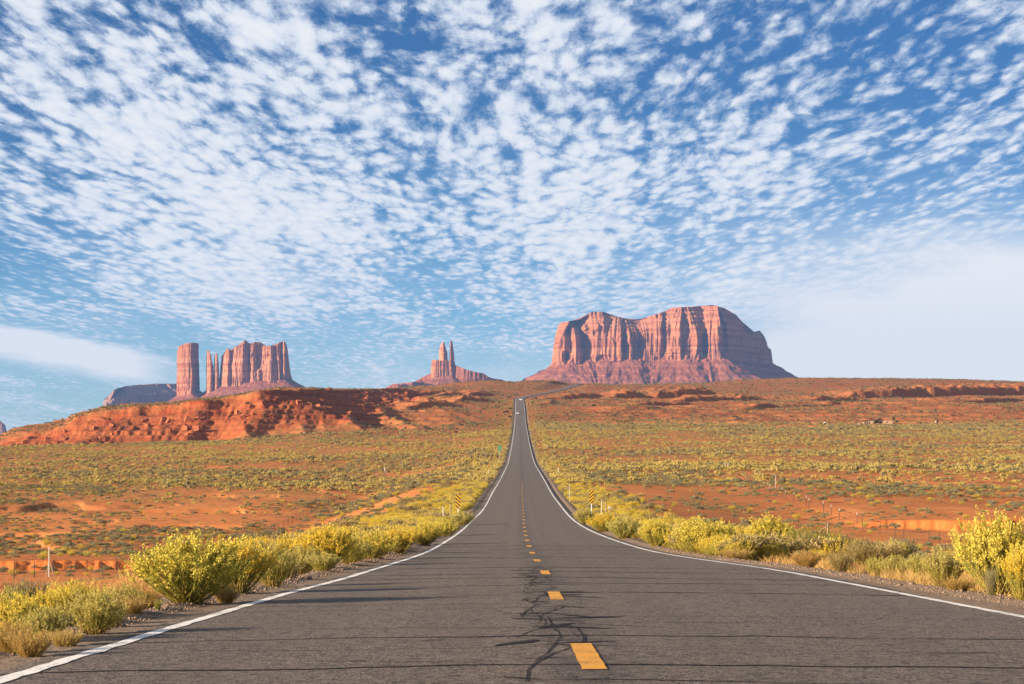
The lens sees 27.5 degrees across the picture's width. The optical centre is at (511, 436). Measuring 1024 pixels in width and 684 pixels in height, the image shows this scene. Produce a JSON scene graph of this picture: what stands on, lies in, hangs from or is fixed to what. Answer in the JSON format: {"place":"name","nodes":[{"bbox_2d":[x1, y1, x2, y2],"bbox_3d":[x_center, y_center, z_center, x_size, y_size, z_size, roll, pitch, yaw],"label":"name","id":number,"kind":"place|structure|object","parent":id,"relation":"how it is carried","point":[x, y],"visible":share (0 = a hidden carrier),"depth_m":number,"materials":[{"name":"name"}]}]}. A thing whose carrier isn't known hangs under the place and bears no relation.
{"place":"outdoors","nodes":[
{"label":"outdoors","id":0,"kind":"place"},
{"bbox_2d":[0,383,1023,683],"bbox_3d":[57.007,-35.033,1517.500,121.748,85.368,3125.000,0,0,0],"label":"road","id":1,"kind":"structure","parent":0,"point":[524,577],"depth_m":19.86,"materials":[{"name":"grey asphalt"}]},
{"bbox_2d":[0,378,1023,670],"bbox_3d":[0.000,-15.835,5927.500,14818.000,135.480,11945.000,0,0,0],"label":"ground","id":2,"kind":"structure","parent":0,"point":[264,420],"depth_m":805.64,"materials":[{"name":"orange soil"}]},
{"bbox_2d":[0,421,5,433],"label":"distant butte","id":3,"kind":"object","parent":2,"relation":"on","point":[2,427],"visible":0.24,"depth_m":11004.79,"materials":[{"name":"stone"}]},
{"bbox_2d":[0,584,37,602],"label":"rabbitbrush","id":4,"kind":"object","parent":2,"relation":"on","point":[6,591],"visible":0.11,"depth_m":22.08,"materials":[{"name":"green plant"}]},
{"bbox_2d":[0,617,38,652],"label":"grass clump","id":5,"kind":"object","parent":2,"relation":"on","point":[5,646],"visible":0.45,"depth_m":16.44,"materials":[{"name":"beige plant"}]},
{"bbox_2d":[0,575,49,600],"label":"sagebrush","id":6,"kind":"object","parent":2,"relation":"on","point":[33,590],"visible":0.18,"depth_m":26.57,"materials":[{"name":"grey plant"}]},
{"bbox_2d":[1,627,56,657],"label":"grass clump","id":7,"kind":"object","parent":2,"relation":"on","point":[25,647],"visible":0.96,"depth_m":16.01,"materials":[{"name":"beige plant"}]},
{"bbox_2d":[0,592,61,634],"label":"rabbitbrush","id":8,"kind":"object","parent":2,"relation":"on","point":[8,609],"visible":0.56,"depth_m":18.25,"materials":[{"name":"yellow plant"}]},
{"bbox_2d":[14,586,70,623],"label":"rabbitbrush","id":9,"kind":"object","parent":2,"relation":"on","point":[48,600],"visible":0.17,"depth_m":20.96,"materials":[{"name":"yellow plant"}]},
{"bbox_2d":[13,603,81,638],"bbox_3d":[-4.043,1.615,18.004,0.585,0.361,0.600,0,0,10],"label":"sagebrush","id":10,"kind":"object","parent":2,"relation":"on","point":[62,621],"visible":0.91,"depth_m":17.98,"materials":[{"name":"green plant"}]},
{"bbox_2d":[46,548,54,576],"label":"corner post","id":11,"kind":"object","parent":2,"relation":"on","point":[49,564],"visible":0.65,"depth_m":159.96,"materials":[{"name":"white paint"}]},
{"bbox_2d":[39,627,86,646],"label":"grass clump","id":12,"kind":"object","parent":2,"relation":"on","point":[64,640],"visible":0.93,"depth_m":17.37,"materials":[{"name":"beige plant"}]},
{"bbox_2d":[60,435,67,440],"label":"boulder","id":13,"kind":"object","parent":2,"relation":"on","point":[64,437],"visible":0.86,"depth_m":1374.23,"materials":[{"name":"orange stone"}]},
{"bbox_2d":[45,577,96,625],"bbox_3d":[-4.844,1.821,22.731,0.558,0.593,0.592,0,0,26],"label":"rabbitbrush","id":14,"kind":"object","parent":2,"relation":"on","point":[65,593],"visible":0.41,"depth_m":22.69,"materials":[{"name":"yellow plant"}]},
{"bbox_2d":[56,584,130,633],"bbox_3d":[-3.819,1.621,19.262,0.711,0.503,0.693,0,0,27],"label":"sagebrush","id":15,"kind":"object","parent":2,"relation":"on","point":[98,612],"visible":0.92,"depth_m":19.20,"materials":[{"name":"green plant"}]},
{"bbox_2d":[83,583,110,619],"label":"rabbitbrush","id":16,"kind":"object","parent":2,"relation":"on","point":[94,589],"visible":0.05,"depth_m":23.88,"materials":[{"name":"yellow plant"}]},
{"bbox_2d":[106,605,130,626],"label":"sagebrush","id":17,"kind":"object","parent":2,"relation":"on","point":[120,617],"visible":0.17,"depth_m":20.56,"materials":[{"name":"green plant"}]},
{"bbox_2d":[107,596,131,614],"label":"grass clump","id":18,"kind":"object","parent":2,"relation":"on","point":[122,603],"visible":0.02,"depth_m":22.11,"materials":[{"name":"beige plant"}]},
{"bbox_2d":[105,580,150,604],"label":"rabbitbrush","id":19,"kind":"object","parent":2,"relation":"on","point":[125,591],"visible":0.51,"depth_m":25.13,"materials":[{"name":"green plant"}]},
{"bbox_2d":[109,594,154,614],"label":"grass clump","id":20,"kind":"object","parent":2,"relation":"on","point":[136,606],"visible":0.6,"depth_m":22.68,"materials":[{"name":"beige plant"}]},
{"bbox_2d":[102,384,176,405],"bbox_3d":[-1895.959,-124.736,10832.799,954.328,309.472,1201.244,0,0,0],"label":"distant mesa","id":21,"kind":"structure","parent":2,"relation":"on","point":[148,393],"depth_m":10665.47,"materials":[{"name":"stone"}]},
{"bbox_2d":[130,585,162,609],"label":"grass clump","id":22,"kind":"object","parent":2,"relation":"on","point":[150,597],"visible":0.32,"depth_m":26.56,"materials":[{"name":"beige plant"}]},
{"bbox_2d":[153,600,161,609],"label":"rush shrub","id":23,"kind":"object","parent":2,"relation":"on","point":[157,605],"visible":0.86,"depth_m":23.89,"materials":[{"name":"green plant"}]},
{"bbox_2d":[5,495,334,578],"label":"wire fence","id":24,"kind":"object","parent":2,"relation":"on","point":[14,569],"visible":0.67,"depth_m":182.83,"materials":[{"name":"metal"}]},
{"bbox_2d":[181,424,189,429],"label":"boulder","id":25,"kind":"object","parent":2,"relation":"on","point":[185,427],"visible":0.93,"depth_m":1337.09,"materials":[{"name":"orange stone"}]},
{"bbox_2d":[169,343,202,401],"bbox_3d":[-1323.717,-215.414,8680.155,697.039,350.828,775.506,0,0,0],"label":"rock pillar","id":26,"kind":"object","parent":2,"relation":"on","point":[188,383],"visible":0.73,"depth_m":8598.05,"materials":[{"name":"stone"}]},
{"bbox_2d":[118,528,258,603],"bbox_3d":[-4.039,1.626,26.035,1.762,1.008,1.728,0,0,-27],"label":"rabbitbrush","id":27,"kind":"object","parent":2,"relation":"on","point":[187,561],"visible":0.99,"depth_m":25.75,"materials":[{"name":"yellow plant"}]},
{"bbox_2d":[192,426,201,430],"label":"boulder","id":28,"kind":"object","parent":2,"relation":"on","point":[196,428],"visible":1,"depth_m":1331.86,"materials":[{"name":"orange stone"}]},
{"bbox_2d":[201,543,243,593],"bbox_3d":[-4.170,1.920,30.005,0.919,0.796,0.975,0,0,10],"label":"rabbitbrush","id":29,"kind":"object","parent":2,"relation":"on","point":[228,573],"visible":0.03,"depth_m":29.86,"materials":[{"name":"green plant"}]},
{"bbox_2d":[213,583,242,602],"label":"grass clump","id":30,"kind":"object","parent":2,"relation":"on","point":[224,596],"visible":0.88,"depth_m":26.56,"materials":[{"name":"beige plant"}]},
{"bbox_2d":[210,534,278,593],"bbox_3d":[-3.855,1.847,29.921,1.105,0.896,1.041,0,0,-1],"label":"rabbitbrush","id":31,"kind":"object","parent":2,"relation":"on","point":[255,567],"visible":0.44,"depth_m":29.87,"materials":[{"name":"yellow plant"}]},
{"bbox_2d":[200,340,304,397],"bbox_3d":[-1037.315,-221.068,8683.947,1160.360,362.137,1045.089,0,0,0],"label":"butte","id":32,"kind":"object","parent":2,"relation":"on","point":[246,366],"visible":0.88,"depth_m":8589.82,"materials":[{"name":"stone"}]},
{"bbox_2d":[252,536,277,545],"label":"rabbitbrush","id":33,"kind":"object","parent":2,"relation":"on","point":[265,539],"visible":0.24,"depth_m":67.89,"materials":[{"name":"yellow plant"}]},
{"bbox_2d":[247,536,283,572],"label":"rabbitbrush","id":34,"kind":"object","parent":2,"relation":"on","point":[262,546],"visible":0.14,"depth_m":44.37,"materials":[{"name":"yellow plant"}]},
{"bbox_2d":[255,545,298,586],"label":"rabbitbrush","id":35,"kind":"object","parent":2,"relation":"on","point":[285,566],"visible":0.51,"depth_m":32.82,"materials":[{"name":"green plant"}]},
{"bbox_2d":[263,539,291,553],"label":"rabbitbrush","id":36,"kind":"object","parent":2,"relation":"on","point":[284,544],"visible":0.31,"depth_m":64.35,"materials":[{"name":"yellow plant"}]},
{"bbox_2d":[270,535,297,549],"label":"rabbitbrush","id":37,"kind":"object","parent":2,"relation":"on","point":[290,541],"visible":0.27,"depth_m":65.06,"materials":[{"name":"yellow plant"}]},
{"bbox_2d":[276,542,291,551],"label":"rabbitbrush","id":38,"kind":"object","parent":2,"relation":"on","point":[283,546],"visible":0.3,"depth_m":64.26,"materials":[{"name":"yellow plant"}]},
{"bbox_2d":[271,554,305,578],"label":"sagebrush","id":39,"kind":"object","parent":2,"relation":"on","point":[293,572],"visible":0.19,"depth_m":36.92,"materials":[{"name":"green plant"}]},
{"bbox_2d":[272,532,304,543],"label":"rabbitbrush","id":40,"kind":"object","parent":2,"relation":"on","point":[275,536],"visible":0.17,"depth_m":65.88,"materials":[{"name":"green plant"}]},
{"bbox_2d":[277,543,322,574],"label":"rabbitbrush","id":41,"kind":"object","parent":2,"relation":"on","point":[308,567],"visible":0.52,"depth_m":44.38,"materials":[{"name":"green plant"}]},
{"bbox_2d":[303,552,340,570],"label":"rabbitbrush","id":42,"kind":"object","parent":2,"relation":"on","point":[323,562],"visible":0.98,"depth_m":41.98,"materials":[{"name":"green plant"}]},
{"bbox_2d":[288,522,361,569],"bbox_3d":[-4.382,2.559,48.292,1.894,1.207,1.858,0,0,-42],"label":"rabbitbrush","id":43,"kind":"object","parent":2,"relation":"on","point":[325,542],"visible":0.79,"depth_m":47.98,"materials":[{"name":"yellow plant"}]},
{"bbox_2d":[339,535,377,563],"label":"rabbitbrush","id":44,"kind":"object","parent":2,"relation":"on","point":[357,556],"visible":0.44,"depth_m":52.10,"materials":[{"name":"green plant"}]},
{"bbox_2d":[351,527,401,559],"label":"rabbitbrush","id":45,"kind":"object","parent":2,"relation":"on","point":[380,541],"visible":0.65,"depth_m":56.52,"materials":[{"name":"yellow plant"}]},
{"bbox_2d":[379,525,419,553],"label":"rabbitbrush","id":46,"kind":"object","parent":2,"relation":"on","point":[406,537],"visible":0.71,"depth_m":65.31,"materials":[{"name":"yellow plant"}]},
{"bbox_2d":[405,520,444,544],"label":"rabbitbrush","id":47,"kind":"object","parent":2,"relation":"on","point":[427,533],"visible":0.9,"depth_m":81.53,"materials":[{"name":"yellow plant"}]},
{"bbox_2d":[386,341,503,387],"bbox_3d":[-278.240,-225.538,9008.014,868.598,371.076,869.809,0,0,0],"label":"spired butte","id":48,"kind":"object","parent":2,"relation":"on","point":[444,370],"visible":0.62,"depth_m":8949.92,"materials":[{"name":"stone"}]},
{"bbox_2d":[429,518,461,536],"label":"rabbitbrush","id":49,"kind":"object","parent":2,"relation":"on","point":[445,526],"visible":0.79,"depth_m":103.15,"materials":[{"name":"yellow plant"}]},
{"bbox_2d":[456,494,460,513],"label":"marker sign","id":50,"kind":"object","parent":2,"relation":"on","point":[458,501],"visible":0.9,"depth_m":136.99,"materials":[{"name":"metal"}]},
{"bbox_2d":[448,511,475,525],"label":"rabbitbrush","id":51,"kind":"object","parent":2,"relation":"on","point":[464,518],"visible":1,"depth_m":134.96,"materials":[{"name":"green plant"}]},
{"bbox_2d":[0,551,1013,604],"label":"dry grass","id":52,"kind":"structure","parent":2,"relation":"on","point":[922,578],"depth_m":40.27,"materials":[{"name":"beige plant"}]},
{"bbox_2d":[3,547,1023,656],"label":"gravel","id":53,"kind":"structure","parent":2,"relation":"on","point":[166,605],"depth_m":35.43,"materials":[{"name":"grey gravel"}]},
{"bbox_2d":[708,535,731,557],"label":"rabbitbrush","id":54,"kind":"object","parent":53,"relation":"on","point":[716,547],"visible":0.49,"depth_m":63.16,"materials":[{"name":"yellow plant"}]},
{"bbox_2d":[572,506,598,523],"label":"rabbitbrush","id":55,"kind":"object","parent":2,"relation":"on","point":[583,514],"visible":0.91,"depth_m":140.47,"materials":[{"name":"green plant"}]},
{"bbox_2d":[589,490,593,510],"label":"marker sign","id":56,"kind":"object","parent":2,"relation":"on","point":[591,496],"visible":0.9,"depth_m":145.99,"materials":[{"name":"metal"}]},
{"bbox_2d":[584,511,619,531],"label":"rabbitbrush","id":57,"kind":"object","parent":2,"relation":"on","point":[597,523],"visible":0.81,"depth_m":115.98,"materials":[{"name":"yellow plant"}]},
{"bbox_2d":[604,515,642,538],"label":"rabbitbrush","id":58,"kind":"object","parent":2,"relation":"on","point":[627,529],"visible":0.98,"depth_m":96.10,"materials":[{"name":"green plant"}]},
{"bbox_2d":[637,518,676,546],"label":"rabbitbrush","id":59,"kind":"object","parent":2,"relation":"on","point":[651,532],"visible":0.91,"depth_m":78.02,"materials":[{"name":"yellow plant"}]},
{"bbox_2d":[520,305,798,384],"bbox_3d":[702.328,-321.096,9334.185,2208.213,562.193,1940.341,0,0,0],"label":"mesa","id":60,"kind":"structure","parent":2,"relation":"on","point":[702,344],"depth_m":9000.22,"materials":[{"name":"stone"}]},
{"bbox_2d":[662,530,679,549],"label":"rabbitbrush","id":61,"kind":"object","parent":2,"relation":"on","point":[674,546],"visible":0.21,"depth_m":76.78,"materials":[{"name":"yellow plant"}]},
{"bbox_2d":[676,532,689,551],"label":"rabbitbrush","id":62,"kind":"object","parent":2,"relation":"on","point":[687,550],"visible":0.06,"depth_m":71.99,"materials":[{"name":"yellow plant"}]},
{"bbox_2d":[665,515,737,552],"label":"rabbitbrush","id":63,"kind":"object","parent":2,"relation":"on","point":[694,530],"visible":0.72,"depth_m":66.70,"materials":[{"name":"yellow plant"}]},
{"bbox_2d":[698,532,730,555],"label":"rabbitbrush","id":64,"kind":"object","parent":2,"relation":"on","point":[709,550],"visible":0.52,"depth_m":64.17,"materials":[{"name":"yellow plant"}]},
{"bbox_2d":[717,540,749,549],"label":"sagebrush","id":65,"kind":"object","parent":2,"relation":"on","point":[721,547],"visible":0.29,"depth_m":62.73,"materials":[{"name":"green plant"}]},
{"bbox_2d":[716,547,754,558],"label":"grass clump","id":66,"kind":"object","parent":2,"relation":"on","point":[737,554],"visible":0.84,"depth_m":60.83,"materials":[{"name":"beige plant"}]},
{"bbox_2d":[646,497,828,532],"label":"wire fence","id":67,"kind":"object","parent":2,"relation":"on","point":[745,514],"visible":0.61,"depth_m":202.97,"materials":[{"name":"metal"}]},
{"bbox_2d":[724,536,757,552],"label":"rabbitbrush","id":68,"kind":"object","parent":2,"relation":"on","point":[742,548],"visible":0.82,"depth_m":61.87,"materials":[{"name":"yellow plant"}]},
{"bbox_2d":[733,525,754,535],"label":"rabbitbrush","id":69,"kind":"object","parent":2,"relation":"on","point":[741,530],"visible":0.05,"depth_m":74.96,"materials":[{"name":"yellow plant"}]},
{"bbox_2d":[727,530,775,547],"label":"sagebrush","id":70,"kind":"object","parent":2,"relation":"on","point":[759,540],"visible":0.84,"depth_m":62.25,"materials":[{"name":"green plant"}]},
{"bbox_2d":[748,542,766,559],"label":"rabbitbrush","id":71,"kind":"object","parent":2,"relation":"on","point":[757,553],"visible":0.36,"depth_m":62.77,"materials":[{"name":"green plant"}]},
{"bbox_2d":[754,545,775,558],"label":"rabbitbrush","id":72,"kind":"object","parent":2,"relation":"on","point":[765,553],"visible":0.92,"depth_m":62.61,"materials":[{"name":"green plant"}]},
{"bbox_2d":[755,541,780,559],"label":"rabbitbrush","id":73,"kind":"object","parent":2,"relation":"on","point":[768,550],"visible":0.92,"depth_m":62.59,"materials":[{"name":"green plant"}]},
{"bbox_2d":[746,511,796,536],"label":"rabbitbrush","id":74,"kind":"object","parent":2,"relation":"on","point":[766,525],"visible":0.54,"depth_m":76.26,"materials":[{"name":"yellow plant"}]},
{"bbox_2d":[767,531,796,545],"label":"sagebrush","id":75,"kind":"object","parent":2,"relation":"on","point":[777,538],"visible":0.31,"depth_m":64.58,"materials":[{"name":"green plant"}]},
{"bbox_2d":[775,538,804,551],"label":"sagebrush","id":76,"kind":"object","parent":2,"relation":"on","point":[795,547],"visible":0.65,"depth_m":63.32,"materials":[{"name":"green plant"}]},
{"bbox_2d":[788,548,826,567],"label":"grass clump","id":77,"kind":"object","parent":2,"relation":"on","point":[810,561],"visible":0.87,"depth_m":48.15,"materials":[{"name":"beige plant"}]},
{"bbox_2d":[777,521,846,554],"bbox_3d":[9.171,3.245,64.071,2.122,1.283,1.982,0,0,4],"label":"sagebrush","id":78,"kind":"object","parent":2,"relation":"on","point":[824,532],"visible":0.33,"depth_m":63.85,"materials":[{"name":"yellow plant"}]},
{"bbox_2d":[795,532,843,551],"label":"sagebrush","id":79,"kind":"object","parent":2,"relation":"on","point":[813,542],"visible":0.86,"depth_m":62.48,"materials":[{"name":"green plant"}]},
{"bbox_2d":[812,546,834,561],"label":"rabbitbrush","id":80,"kind":"object","parent":2,"relation":"on","point":[825,551],"visible":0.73,"depth_m":62.23,"materials":[{"name":"yellow plant"}]},
{"bbox_2d":[821,534,854,557],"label":"rabbitbrush","id":81,"kind":"object","parent":2,"relation":"on","point":[839,540],"visible":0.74,"depth_m":62.21,"materials":[{"name":"yellow plant"}]},
{"bbox_2d":[825,547,857,571],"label":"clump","id":82,"kind":"object","parent":2,"relation":"on","point":[839,564],"visible":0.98,"depth_m":47.22,"materials":[{"name":"yellow plant"}]},
{"bbox_2d":[830,538,861,549],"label":"sagebrush","id":83,"kind":"object","parent":2,"relation":"on","point":[841,542],"visible":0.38,"depth_m":62.46,"materials":[{"name":"green plant"}]},
{"bbox_2d":[743,479,976,543],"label":"wire fence","id":84,"kind":"object","parent":2,"relation":"on","point":[851,513],"visible":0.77,"depth_m":224.31,"materials":[{"name":"metal"}]},
{"bbox_2d":[841,535,881,547],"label":"sagebrush","id":85,"kind":"object","parent":2,"relation":"on","point":[862,541],"visible":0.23,"depth_m":64.07,"materials":[{"name":"green plant"}]},
{"bbox_2d":[839,535,902,564],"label":"sagebrush","id":86,"kind":"object","parent":2,"relation":"on","point":[862,555],"visible":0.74,"depth_m":58.55,"materials":[{"name":"green plant"}]},
{"bbox_2d":[860,556,887,575],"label":"rabbitbrush","id":87,"kind":"object","parent":2,"relation":"on","point":[874,566],"visible":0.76,"depth_m":44.41,"materials":[{"name":"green plant"}]},
{"bbox_2d":[862,418,892,424],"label":"homestead","id":88,"kind":"structure","parent":2,"relation":"on","point":[879,420],"depth_m":1404.00,"materials":[{"name":"beige paint"}]},
{"bbox_2d":[870,541,903,553],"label":"sagebrush","id":89,"kind":"object","parent":2,"relation":"on","point":[899,550],"visible":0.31,"depth_m":62.23,"materials":[{"name":"green plant"}]},
{"bbox_2d":[873,538,909,562],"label":"rabbitbrush","id":90,"kind":"object","parent":2,"relation":"on","point":[904,548],"visible":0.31,"depth_m":63.21,"materials":[{"name":"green plant"}]},
{"bbox_2d":[874,553,912,573],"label":"rabbitbrush","id":91,"kind":"object","parent":2,"relation":"on","point":[899,563],"visible":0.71,"depth_m":43.14,"materials":[{"name":"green plant"}]},
{"bbox_2d":[885,533,918,562],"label":"sagebrush","id":92,"kind":"object","parent":2,"relation":"on","point":[911,549],"visible":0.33,"depth_m":68.46,"materials":[{"name":"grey plant"}]},
{"bbox_2d":[902,550,930,576],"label":"rabbitbrush","id":93,"kind":"object","parent":2,"relation":"on","point":[916,566],"visible":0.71,"depth_m":41.29,"materials":[{"name":"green plant"}]},
{"bbox_2d":[921,543,967,586],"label":"rabbitbrush","id":94,"kind":"object","parent":2,"relation":"on","point":[949,565],"visible":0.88,"depth_m":35.15,"materials":[{"name":"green plant"}]},
{"bbox_2d":[941,575,983,591],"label":"grass clump","id":95,"kind":"object","parent":2,"relation":"on","point":[962,584],"visible":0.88,"depth_m":30.61,"materials":[{"name":"beige plant"}]},
{"bbox_2d":[947,504,1023,595],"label":"rabbitbrush","id":96,"kind":"object","parent":2,"relation":"on","point":[990,548],"visible":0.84,"depth_m":32.71,"materials":[{"name":"yellow plant"}]},
{"bbox_2d":[982,565,998,595],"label":"sagebrush","id":97,"kind":"object","parent":2,"relation":"on","point":[990,583],"visible":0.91,"depth_m":30.34,"materials":[{"name":"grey plant"}]},
{"bbox_2d":[995,543,1023,599],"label":"rabbitbrush","id":98,"kind":"object","parent":2,"relation":"on","point":[1013,570],"visible":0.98,"depth_m":29.91,"materials":[{"name":"yellow plant"}]},
{"bbox_2d":[0,0,1023,430],"label":"sky","id":99,"kind":"structure","parent":0,"point":[363,187],"materials":[{"name":"blue"}]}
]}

